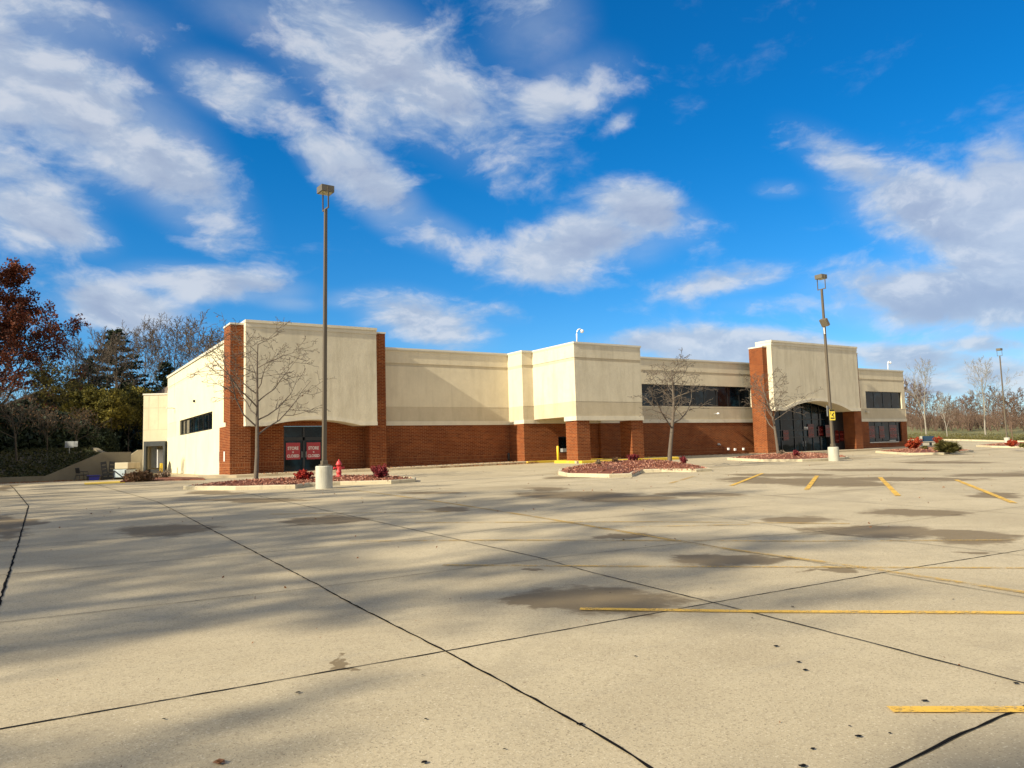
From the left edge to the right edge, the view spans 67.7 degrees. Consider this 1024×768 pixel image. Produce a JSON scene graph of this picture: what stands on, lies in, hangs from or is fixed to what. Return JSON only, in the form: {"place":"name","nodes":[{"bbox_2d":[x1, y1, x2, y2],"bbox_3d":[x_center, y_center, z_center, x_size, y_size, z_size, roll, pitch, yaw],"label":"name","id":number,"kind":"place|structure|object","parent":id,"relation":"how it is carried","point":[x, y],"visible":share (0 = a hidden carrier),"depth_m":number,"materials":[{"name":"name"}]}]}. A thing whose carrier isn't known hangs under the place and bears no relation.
{"place":"outdoors","nodes":[
{"label":"outdoors","id":0,"kind":"place"},
{"bbox_2d":[0,449,94,474],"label":"bank","id":1,"kind":"structure","parent":0,"point":[22,457],"depth_m":46.45,"materials":[{"name":"green plant"}]},
{"bbox_2d":[0,403,26,451],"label":"evergreen shrub","id":2,"kind":"object","parent":1,"relation":"on","point":[7,443],"visible":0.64,"depth_m":49.43,"materials":[{"name":"green plant"}]},
{"bbox_2d":[0,385,39,460],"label":"bare shrub tree","id":3,"kind":"object","parent":1,"relation":"on","point":[8,403],"visible":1,"depth_m":44.28,"materials":[{"name":"brown plant"}]},
{"bbox_2d":[4,405,43,449],"bbox_3d":[-34.036,3.152,51.779,4.217,3.713,4.204,2,-6,-32],"label":"evergreen shrub","id":4,"kind":"object","parent":1,"relation":"on","point":[28,437],"visible":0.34,"depth_m":51.66,"materials":[{"name":"green plant"}]},
{"bbox_2d":[11,398,45,435],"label":"tree","id":5,"kind":"object","parent":1,"relation":"on","point":[27,402],"visible":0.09,"depth_m":57.03,"materials":[{"name":"green plant"}]},
{"bbox_2d":[16,408,64,447],"bbox_3d":[-33.326,3.326,53.386,3.994,3.527,4.006,-2,-5,0],"label":"evergreen shrub","id":6,"kind":"object","parent":1,"relation":"on","point":[51,439],"visible":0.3,"depth_m":52.96,"materials":[{"name":"green plant"}]},
{"bbox_2d":[27,394,61,431],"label":"tree","id":7,"kind":"object","parent":1,"relation":"on","point":[51,400],"visible":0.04,"depth_m":67.58,"materials":[{"name":"green plant"}]},
{"bbox_2d":[0,257,90,409],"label":"oak tree","id":8,"kind":"object","parent":1,"relation":"on","point":[14,324],"visible":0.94,"depth_m":61.04,"materials":[{"name":"red plant"}]},
{"bbox_2d":[26,406,68,451],"bbox_3d":[-30.112,2.961,48.813,2.146,3.210,2.958,-2,-5,0],"label":"bare shrub tree","id":9,"kind":"object","parent":1,"relation":"on","point":[53,414],"visible":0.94,"depth_m":49.30,"materials":[{"name":"brown plant"}]},
{"bbox_2d":[0,446,100,476],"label":"ground cover","id":10,"kind":"object","parent":1,"relation":"on","point":[86,452],"visible":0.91,"depth_m":45.65,"materials":[{"name":"green plant"}]},
{"bbox_2d":[21,357,97,412],"bbox_3d":[-36.802,1.504,62.128,5.431,7.506,6.258,2,-6,-32],"label":"golden shrub tree","id":11,"kind":"object","parent":1,"relation":"on","point":[54,389],"visible":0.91,"depth_m":61.19,"materials":[{"name":"green plant"}]},
{"bbox_2d":[37,411,85,447],"bbox_3d":[-32.682,3.500,54.976,3.795,3.342,3.783,-5,-6,33],"label":"evergreen shrub","id":12,"kind":"object","parent":1,"relation":"on","point":[65,428],"visible":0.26,"depth_m":54.41,"materials":[{"name":"green plant"}]},
{"bbox_2d":[60,418,103,449],"bbox_3d":[-31.493,3.778,55.722,3.163,2.784,3.153,1,-6,-24],"label":"evergreen shrub","id":13,"kind":"object","parent":1,"relation":"on","point":[93,439],"visible":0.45,"depth_m":55.32,"materials":[{"name":"green plant"}]},
{"bbox_2d":[62,407,111,441],"bbox_3d":[-28.175,3.071,50.668,2.958,3.210,2.146,1,-6,-24],"label":"bare shrub tree","id":14,"kind":"object","parent":1,"relation":"on","point":[78,420],"visible":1,"depth_m":50.52,"materials":[{"name":"brown plant"}]},
{"bbox_2d":[144,315,202,389],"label":"bare tree","id":15,"kind":"object","parent":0,"point":[188,343],"visible":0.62,"depth_m":93.09,"materials":[{"name":"brown plant"}]},
{"bbox_2d":[169,309,238,366],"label":"bare tree","id":16,"kind":"object","parent":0,"point":[211,339],"visible":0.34,"depth_m":102.48,"materials":[{"name":"brown plant"}]},
{"bbox_2d":[193,461,525,478],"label":"pavement","id":17,"kind":"structure","parent":0,"point":[342,470],"depth_m":43.69,"materials":[{"name":"concrete"}]},
{"bbox_2d":[0,441,1023,767],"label":"parking lot","id":18,"kind":"structure","parent":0,"point":[678,689],"depth_m":7.16,"materials":[{"name":"concrete"}]},
{"bbox_2d":[0,485,28,604],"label":"pavement joint","id":19,"kind":"object","parent":18,"relation":"on","point":[5,582],"visible":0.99,"depth_m":11.37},
{"bbox_2d":[0,452,130,482],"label":"retaining wall","id":20,"kind":"structure","parent":18,"relation":"on","point":[91,465],"depth_m":42.26,"materials":[{"name":"concrete"}]},
{"bbox_2d":[60,384,116,424],"bbox_3d":[-34.314,2.780,61.423,4.793,5.676,3.851,-3,-5,16],"label":"olive shrub tree","id":21,"kind":"object","parent":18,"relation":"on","point":[89,395],"visible":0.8,"depth_m":60.98,"materials":[{"name":"green plant"}]},
{"bbox_2d":[89,448,104,452],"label":"retaining wall","id":22,"kind":"structure","parent":18,"relation":"on","point":[98,450],"depth_m":48.17,"materials":[{"name":"concrete"}]},
{"bbox_2d":[94,427,119,451],"bbox_3d":[-33.112,4.512,61.758,2.522,2.228,2.530,-2,-5,8],"label":"evergreen shrub","id":23,"kind":"object","parent":22,"relation":"on","point":[106,437],"visible":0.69,"depth_m":61.54,"materials":[{"name":"green plant"}]},
{"bbox_2d":[86,461,114,480],"bbox_3d":[-22.567,4.766,41.891,1.430,1.031,0.720,2,-6,-32],"label":"pallet stack","id":24,"kind":"object","parent":18,"relation":"on","point":[107,474],"visible":0.89,"depth_m":42.03,"materials":[{"name":"black wood"}]},
{"bbox_2d":[84,481,124,484],"bbox_3d":[-19.582,4.759,36.836,2.005,0.023,3.976,2,-6,-32],"label":"painted stripe","id":25,"kind":"object","parent":18,"relation":"on","point":[89,483],"visible":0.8,"depth_m":36.61,"materials":[{"name":"paint"}]},
{"bbox_2d":[87,388,140,448],"bbox_3d":[-32.899,3.213,62.579,3.896,5.743,4.849,-1,-5,-5],"label":"olive shrub tree","id":26,"kind":"object","parent":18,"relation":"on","point":[124,408],"visible":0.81,"depth_m":62.23,"materials":[{"name":"green plant"}]},
{"bbox_2d":[113,462,139,479],"bbox_3d":[-21.390,4.819,42.391,0.763,0.927,1.550,-2,-5,0],"label":"waste compactor","id":27,"kind":"object","parent":18,"relation":"on","point":[126,467],"visible":0.71,"depth_m":41.80,"materials":[{"name":"beige metal"}]},
{"bbox_2d":[131,450,141,471],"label":"wing wall","id":28,"kind":"structure","parent":18,"relation":"on","point":[136,456],"depth_m":54.44,"materials":[{"name":"paint"}]},
{"bbox_2d":[120,477,204,481],"bbox_3d":[-18.500,5.171,40.502,3.773,0.411,8.371,1,-6,-24],"label":"mulch bed","id":29,"kind":"object","parent":18,"relation":"on","point":[175,478],"visible":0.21,"depth_m":38.10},
{"bbox_2d":[122,469,157,481],"bbox_3d":[-18.368,4.605,37.687,1.562,0.792,1.513,-3,-5,13],"label":"dry shrub","id":30,"kind":"object","parent":29,"relation":"on","point":[136,476],"visible":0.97,"depth_m":37.38,"materials":[{"name":"brown plant"}]},
{"bbox_2d":[154,468,170,477],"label":"dry shrub","id":31,"kind":"object","parent":29,"relation":"on","point":[163,474],"visible":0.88,"depth_m":41.64,"materials":[{"name":"brown plant"}]},
{"bbox_2d":[183,474,415,489],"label":"planting island","id":32,"kind":"structure","parent":18,"relation":"on","point":[292,482],"depth_m":29.54,"materials":[{"name":"concrete"}]},
{"bbox_2d":[170,312,336,478],"bbox_3d":[-10.720,0.637,32.403,7.288,7.335,5.229,2,-6,-32],"label":"bare tree","id":33,"kind":"object","parent":32,"relation":"on","point":[256,463],"visible":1,"depth_m":32.07,"materials":[{"name":"brown plant"}]},
{"bbox_2d":[293,469,313,478],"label":"red shrub","id":34,"kind":"object","parent":32,"relation":"on","point":[303,473],"visible":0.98,"depth_m":30.57,"materials":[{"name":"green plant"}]},
{"bbox_2d":[333,459,344,476],"bbox_3d":[-7.178,3.494,31.689,0.452,0.738,0.380,2,-6,-32],"label":"fire hydrant","id":35,"kind":"object","parent":32,"relation":"on","point":[339,468],"visible":0.95,"depth_m":31.61,"materials":[{"name":"metal"}]},
{"bbox_2d":[370,464,388,477],"bbox_3d":[-5.375,3.578,31.225,0.760,0.652,0.818,2,-6,-32],"label":"red shrub","id":36,"kind":"object","parent":32,"relation":"on","point":[379,471],"visible":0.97,"depth_m":31.07,"materials":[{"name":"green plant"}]},
{"bbox_2d":[315,184,333,488],"bbox_3d":[-6.955,-1.669,28.252,0.659,11.585,0.657,2,-6,-35],"label":"light pole","id":37,"kind":"object","parent":18,"relation":"on","point":[323,475],"visible":0.94,"depth_m":28.08,"materials":[{"name":"metal"}]},
{"bbox_2d":[158,502,652,767],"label":"pavement joint","id":38,"kind":"object","parent":18,"relation":"on","point":[596,733],"visible":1,"depth_m":5.42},
{"bbox_2d":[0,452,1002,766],"bbox_3d":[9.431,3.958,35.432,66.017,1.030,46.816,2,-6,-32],"label":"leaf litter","id":39,"kind":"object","parent":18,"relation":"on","point":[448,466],"visible":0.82,"depth_m":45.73,"materials":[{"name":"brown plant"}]},
{"bbox_2d":[0,550,1018,728],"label":"pavement joint","id":40,"kind":"object","parent":18,"relation":"on","point":[425,654],"visible":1,"depth_m":5.87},
{"bbox_2d":[5,506,1020,621],"bbox_3d":[6.262,2.610,14.084,32.144,0.019,0.402,1,-6,-31],"label":"pavement joint","id":41,"kind":"object","parent":18,"relation":"on","point":[460,568],"visible":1,"depth_m":9.81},
{"bbox_2d":[142,319,907,474],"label":"store building","id":42,"kind":"structure","parent":18,"relation":"on","point":[390,406],"depth_m":50.36,"materials":[{"name":"paint"}]},
{"bbox_2d":[151,447,156,467],"bbox_3d":[-28.653,5.865,61.145,0.450,1.700,0.060,-2,-5,0],"label":"dock door leaf","id":43,"kind":"structure","parent":42,"relation":"in","point":[153,449],"depth_m":61.11,"materials":[{"name":"grey metal"}]},
{"bbox_2d":[156,449,162,467],"bbox_3d":[-28.015,5.968,61.089,0.820,1.450,0.070,-2,-5,0],"label":"dock door","id":44,"kind":"structure","parent":42,"relation":"in","point":[159,452],"depth_m":61.06,"materials":[{"name":"metal"}]},
{"bbox_2d":[181,412,211,434],"bbox_3d":[-20.968,2.694,50.791,0.100,1.080,11.700,2,-6,-32],"label":"side window","id":45,"kind":"structure","parent":42,"relation":"in","point":[203,422],"depth_m":50.63,"materials":[{"name":"black glass"}]},
{"bbox_2d":[286,443,299,459],"bbox_3d":[-12.601,3.863,43.942,0.820,0.960,0.015,2,-6,-32],"label":"closing poster","id":46,"kind":"object","parent":42,"relation":"attached to","point":[292,450],"visible":1,"depth_m":43.93,"materials":[{"name":"red paper"}]},
{"bbox_2d":[284,426,321,471],"bbox_3d":[-12.101,3.860,44.293,2.340,2.800,0.120,2,-6,-32],"label":"entrance door","id":47,"kind":"structure","parent":42,"relation":"in","point":[302,435],"depth_m":44.25,"materials":[{"name":"black glass"}]},
{"bbox_2d":[307,442,320,458],"bbox_3d":[-11.586,3.901,44.581,0.820,0.980,0.015,2,-6,-32],"label":"closing poster","id":48,"kind":"object","parent":42,"relation":"attached to","point":[313,450],"visible":1,"depth_m":44.58,"materials":[{"name":"paper"}]},
{"bbox_2d":[558,436,566,451],"bbox_3d":[3.486,4.174,52.698,0.900,1.090,0.080,2,-6,-32],"label":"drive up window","id":49,"kind":"structure","parent":42,"relation":"in","point":[561,440],"depth_m":52.67,"materials":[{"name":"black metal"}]},
{"bbox_2d":[642,384,750,406],"bbox_3d":[14.552,0.955,59.811,12.050,1.640,0.085,2,-6,-32],"label":"window","id":50,"kind":"structure","parent":42,"relation":"in","point":[724,396],"depth_m":60.17,"materials":[{"name":"black glass"}]},
{"bbox_2d":[808,424,813,437],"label":"closing poster","id":51,"kind":"object","parent":42,"relation":"attached to","point":[810,430],"visible":1,"depth_m":65.22,"materials":[{"name":"paper"}]},
{"bbox_2d":[868,422,896,441],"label":"shop window","id":52,"kind":"structure","parent":42,"relation":"in","point":[877,438],"depth_m":71.62,"materials":[{"name":"black glass"}]},
{"bbox_2d":[865,391,900,408],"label":"window","id":53,"kind":"structure","parent":42,"relation":"in","point":[873,399],"depth_m":72.12,"materials":[{"name":"black glass"}]},
{"bbox_2d":[889,425,896,437],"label":"closing poster","id":54,"kind":"object","parent":42,"relation":"attached to","point":[893,430],"visible":1,"depth_m":72.51,"materials":[{"name":"paper"}]},
{"bbox_2d":[162,606,1017,766],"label":"pavement spots","id":55,"kind":"object","parent":18,"relation":"on","point":[425,761],"visible":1,"depth_m":4.38,"materials":[{"name":"black"}]},
{"bbox_2d":[554,457,678,463],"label":"painted kerb","id":56,"kind":"structure","parent":18,"relation":"on","point":[594,460],"depth_m":48.13,"materials":[{"name":"paint"}]},
{"bbox_2d":[241,492,1023,682],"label":"pavement joint","id":57,"kind":"object","parent":18,"relation":"on","point":[736,608],"visible":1,"depth_m":6.92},
{"bbox_2d":[419,521,848,523],"bbox_3d":[2.211,2.756,15.221,8.501,0.128,0.370,-2,-5,9],"label":"painted stripe","id":58,"kind":"object","parent":18,"relation":"on","point":[653,521],"visible":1,"depth_m":15.28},
{"bbox_2d":[558,459,711,477],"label":"planting island","id":59,"kind":"structure","parent":18,"relation":"on","point":[619,468],"depth_m":34.89,"materials":[{"name":"concrete"}]},
{"bbox_2d":[627,349,716,460],"bbox_3d":[8.054,1.192,38.657,5.841,5.866,4.758,2,-6,-32],"label":"bare tree","id":60,"kind":"object","parent":59,"relation":"on","point":[674,409],"visible":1,"depth_m":38.68,"materials":[{"name":"brown plant"}]},
{"bbox_2d":[342,488,1023,592],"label":"painted stripe","id":61,"kind":"object","parent":18,"relation":"on","point":[1008,589],"visible":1,"depth_m":11.21,"materials":[{"name":"yellow paint"}]},
{"bbox_2d":[385,539,1009,540],"bbox_3d":[2.477,2.542,12.458,10.575,0.117,0.260,-2,-5,7],"label":"painted stripe","id":62,"kind":"object","parent":18,"relation":"on","point":[703,540],"visible":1,"depth_m":12.36,"materials":[{"name":"paint"}]},
{"bbox_2d":[444,564,1022,567],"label":"painted stripe","id":63,"kind":"object","parent":18,"relation":"on","point":[723,566],"visible":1,"depth_m":9.86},
{"bbox_2d":[533,516,1021,596],"bbox_3d":[3.849,2.259,9.797,0.476,0.195,17.095,1,-6,-25],"label":"pavement joint","id":64,"kind":"object","parent":18,"relation":"on","point":[829,564],"visible":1,"depth_m":9.59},
{"bbox_2d":[727,451,848,461],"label":"planting island","id":65,"kind":"structure","parent":18,"relation":"on","point":[791,457],"depth_m":46.11,"materials":[{"name":"concrete"}]},
{"bbox_2d":[739,366,820,453],"bbox_3d":[16.520,1.829,48.615,5.304,5.648,4.567,2,-6,-32],"label":"bare tree","id":66,"kind":"object","parent":65,"relation":"on","point":[769,405],"visible":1,"depth_m":48.08,"materials":[{"name":"brown plant"}]},
{"bbox_2d":[579,607,1023,613],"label":"painted stripe","id":67,"kind":"object","parent":18,"relation":"on","point":[839,611],"visible":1,"depth_m":7.16,"materials":[{"name":"yellow paint"}]},
{"bbox_2d":[815,274,839,460],"bbox_3d":[18.640,-0.868,45.072,0.808,11.385,0.761,1,-6,-29],"label":"light pole","id":68,"kind":"object","parent":18,"relation":"on","point":[833,451],"visible":0.97,"depth_m":45.02,"materials":[{"name":"metal"}]},
{"bbox_2d":[878,477,900,495],"bbox_3d":[12.091,3.245,24.583,0.150,0.119,9.006,-4,-5,23],"label":"painted stripe","id":69,"kind":"object","parent":18,"relation":"on","point":[890,487],"visible":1,"depth_m":23.39,"materials":[{"name":"paint"}]},
{"bbox_2d":[875,447,973,454],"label":"planting island","id":70,"kind":"structure","parent":18,"relation":"on","point":[916,451],"depth_m":54.73,"materials":[{"name":"concrete"}]},
{"bbox_2d":[904,437,922,447],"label":"orange shrub","id":71,"kind":"object","parent":70,"relation":"on","point":[914,443],"visible":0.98,"depth_m":56.79,"materials":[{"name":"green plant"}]},
{"bbox_2d":[933,438,963,453],"bbox_3d":[30.393,4.347,53.204,2.017,1.327,1.937,2,-6,-32],"label":"juniper shrub","id":72,"kind":"object","parent":70,"relation":"on","point":[942,445],"visible":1,"depth_m":52.87,"materials":[{"name":"green plant"}]},
{"bbox_2d":[887,706,1023,711],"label":"painted stripe","id":73,"kind":"object","parent":18,"relation":"on","point":[945,709],"visible":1,"depth_m":4.49,"materials":[{"name":"yellow paint"}]},
{"bbox_2d":[889,705,1023,767],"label":"pavement joint","id":74,"kind":"object","parent":18,"relation":"on","point":[944,741],"visible":1,"depth_m":4.03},
{"bbox_2d":[909,439,1023,441],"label":"kerb","id":75,"kind":"structure","parent":18,"relation":"on","point":[975,440],"depth_m":107.27,"materials":[{"name":"concrete"}]},
{"bbox_2d":[956,480,1016,502],"bbox_3d":[13.615,3.058,22.242,0.150,0.124,9.498,-4,-5,23],"label":"painted stripe","id":76,"kind":"object","parent":18,"relation":"on","point":[993,494],"visible":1,"depth_m":20.94,"materials":[{"name":"paint"}]},
{"bbox_2d":[976,442,1023,447],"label":"planting island","id":77,"kind":"structure","parent":18,"relation":"on","point":[998,445],"depth_m":66.76,"materials":[{"name":"concrete"}]},
{"bbox_2d":[996,348,1009,442],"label":"light pole","id":78,"kind":"object","parent":18,"relation":"on","point":[1007,438],"visible":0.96,"depth_m":88.77,"materials":[{"name":"metal"}]},
{"bbox_2d":[993,396,1023,440],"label":"bare tree","id":79,"kind":"object","parent":18,"relation":"on","point":[1009,416],"visible":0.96,"depth_m":105.55,"materials":[{"name":"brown plant"}]},
{"bbox_2d":[0,0,1023,416],"label":"sky","id":80,"kind":"structure","parent":0,"point":[664,178],"materials":[{"name":"blue"}]},
{"bbox_2d":[672,446,920,457],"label":"pavement","id":81,"kind":"structure","parent":0,"point":[826,451],"depth_m":61.40,"materials":[{"name":"concrete"}]},
{"bbox_2d":[920,436,935,446],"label":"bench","id":82,"kind":"object","parent":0,"point":[926,439],"visible":0.81,"depth_m":84.13,"materials":[{"name":"black metal"}]},
{"bbox_2d":[907,424,1023,440],"bbox_3d":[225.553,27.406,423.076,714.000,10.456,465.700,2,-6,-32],"label":"grass field","id":83,"kind":"structure","parent":0,"point":[1016,430],"depth_m":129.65,"materials":[{"name":"green plant"}]},
{"bbox_2d":[903,378,927,428],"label":"bare tree","id":84,"kind":"object","parent":83,"relation":"on","point":[908,397],"visible":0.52,"depth_m":143.80,"materials":[{"name":"brown plant"}]},
{"bbox_2d":[903,358,935,433],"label":"white trunk tree","id":85,"kind":"object","parent":83,"relation":"on","point":[924,374],"visible":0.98,"depth_m":120.80,"materials":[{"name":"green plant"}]},
{"bbox_2d":[906,390,938,431],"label":"bare tree","id":86,"kind":"object","parent":83,"relation":"on","point":[914,404],"visible":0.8,"depth_m":132.09,"materials":[{"name":"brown plant"}]},
{"bbox_2d":[922,391,953,426],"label":"bare tree","id":87,"kind":"object","parent":83,"relation":"on","point":[934,401],"visible":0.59,"depth_m":153.16,"materials":[{"name":"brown plant"}]},
{"bbox_2d":[933,392,956,436],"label":"white trunk tree","id":88,"kind":"object","parent":83,"relation":"on","point":[943,407],"visible":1,"depth_m":115.57,"materials":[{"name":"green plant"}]},
{"bbox_2d":[939,395,960,420],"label":"bare tree","id":89,"kind":"object","parent":83,"relation":"on","point":[947,408],"visible":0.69,"depth_m":141.21,"materials":[{"name":"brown plant"}]},
{"bbox_2d":[949,394,979,427],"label":"bare tree","id":90,"kind":"object","parent":83,"relation":"on","point":[966,401],"visible":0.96,"depth_m":134.97,"materials":[{"name":"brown plant"}]},
{"bbox_2d":[906,400,1023,430],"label":"brush thicket","id":91,"kind":"object","parent":83,"relation":"on","point":[932,421],"visible":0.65,"depth_m":139.13,"materials":[{"name":"brown plant"}]},
{"bbox_2d":[958,390,991,416],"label":"bare tree","id":92,"kind":"object","parent":83,"relation":"on","point":[971,396],"visible":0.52,"depth_m":155.97,"materials":[{"name":"brown plant"}]},
{"bbox_2d":[975,386,1006,428],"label":"bare tree","id":93,"kind":"object","parent":83,"relation":"on","point":[988,401],"visible":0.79,"depth_m":139.16,"materials":[{"name":"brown plant"}]},
{"bbox_2d":[964,357,1019,434],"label":"white trunk tree","id":94,"kind":"object","parent":83,"relation":"on","point":[982,381],"visible":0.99,"depth_m":117.96,"materials":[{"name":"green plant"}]},
{"bbox_2d":[994,392,1023,431],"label":"bare tree","id":95,"kind":"object","parent":83,"relation":"on","point":[1001,398],"visible":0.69,"depth_m":127.41,"materials":[{"name":"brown plant"}]},
{"bbox_2d":[1005,387,1023,426],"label":"bare tree","id":96,"kind":"object","parent":83,"relation":"on","point":[1020,405],"visible":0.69,"depth_m":142.96,"materials":[{"name":"grey plant"}]},
{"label":"bank","id":97,"kind":"structure","parent":0,"visible":0},
{"bbox_2d":[26,325,123,391],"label":"bare tree","id":98,"kind":"object","parent":97,"relation":"on","point":[81,355],"visible":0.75,"depth_m":69.51,"materials":[{"name":"brown plant"}]},
{"bbox_2d":[56,379,98,428],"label":"olive shrub tree","id":99,"kind":"object","parent":97,"relation":"on","point":[75,389],"visible":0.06,"depth_m":68.37,"materials":[{"name":"green plant"}]},
{"bbox_2d":[69,357,110,392],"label":"pine tree","id":100,"kind":"object","parent":97,"relation":"on","point":[99,380],"visible":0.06,"depth_m":73.96,"materials":[{"name":"green plant"}]},
{"bbox_2d":[69,326,147,389],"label":"bare tree","id":101,"kind":"object","parent":97,"relation":"on","point":[118,343],"visible":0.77,"depth_m":78.55,"materials":[{"name":"brown plant"}]},
{"bbox_2d":[82,418,142,451],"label":"evergreen shrub","id":102,"kind":"object","parent":97,"relation":"on","point":[123,444],"visible":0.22,"depth_m":70.10,"materials":[{"name":"green plant"}]},
{"bbox_2d":[64,312,180,389],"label":"bare tree","id":103,"kind":"object","parent":97,"relation":"on","point":[150,343],"visible":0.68,"depth_m":88.60,"materials":[{"name":"brown plant"}]},
{"bbox_2d":[89,328,157,392],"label":"pine tree","id":104,"kind":"object","parent":97,"relation":"on","point":[110,334],"visible":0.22,"depth_m":82.25,"materials":[{"name":"green plant"}]},
{"bbox_2d":[113,390,143,451],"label":"olive shrub tree","id":105,"kind":"object","parent":97,"relation":"on","point":[135,402],"visible":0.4,"depth_m":67.33,"materials":[{"name":"green plant"}]},
{"bbox_2d":[119,384,152,440],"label":"olive shrub tree","id":106,"kind":"object","parent":97,"relation":"on","point":[140,390],"visible":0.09,"depth_m":75.58,"materials":[{"name":"green plant"}]},
{"label":"ground","id":107,"kind":"structure","parent":0,"visible":0},
{"bbox_2d":[148,361,174,390],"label":"pine tree","id":108,"kind":"object","parent":107,"relation":"on","point":[163,377],"visible":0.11,"depth_m":90.09,"materials":[{"name":"green plant"}]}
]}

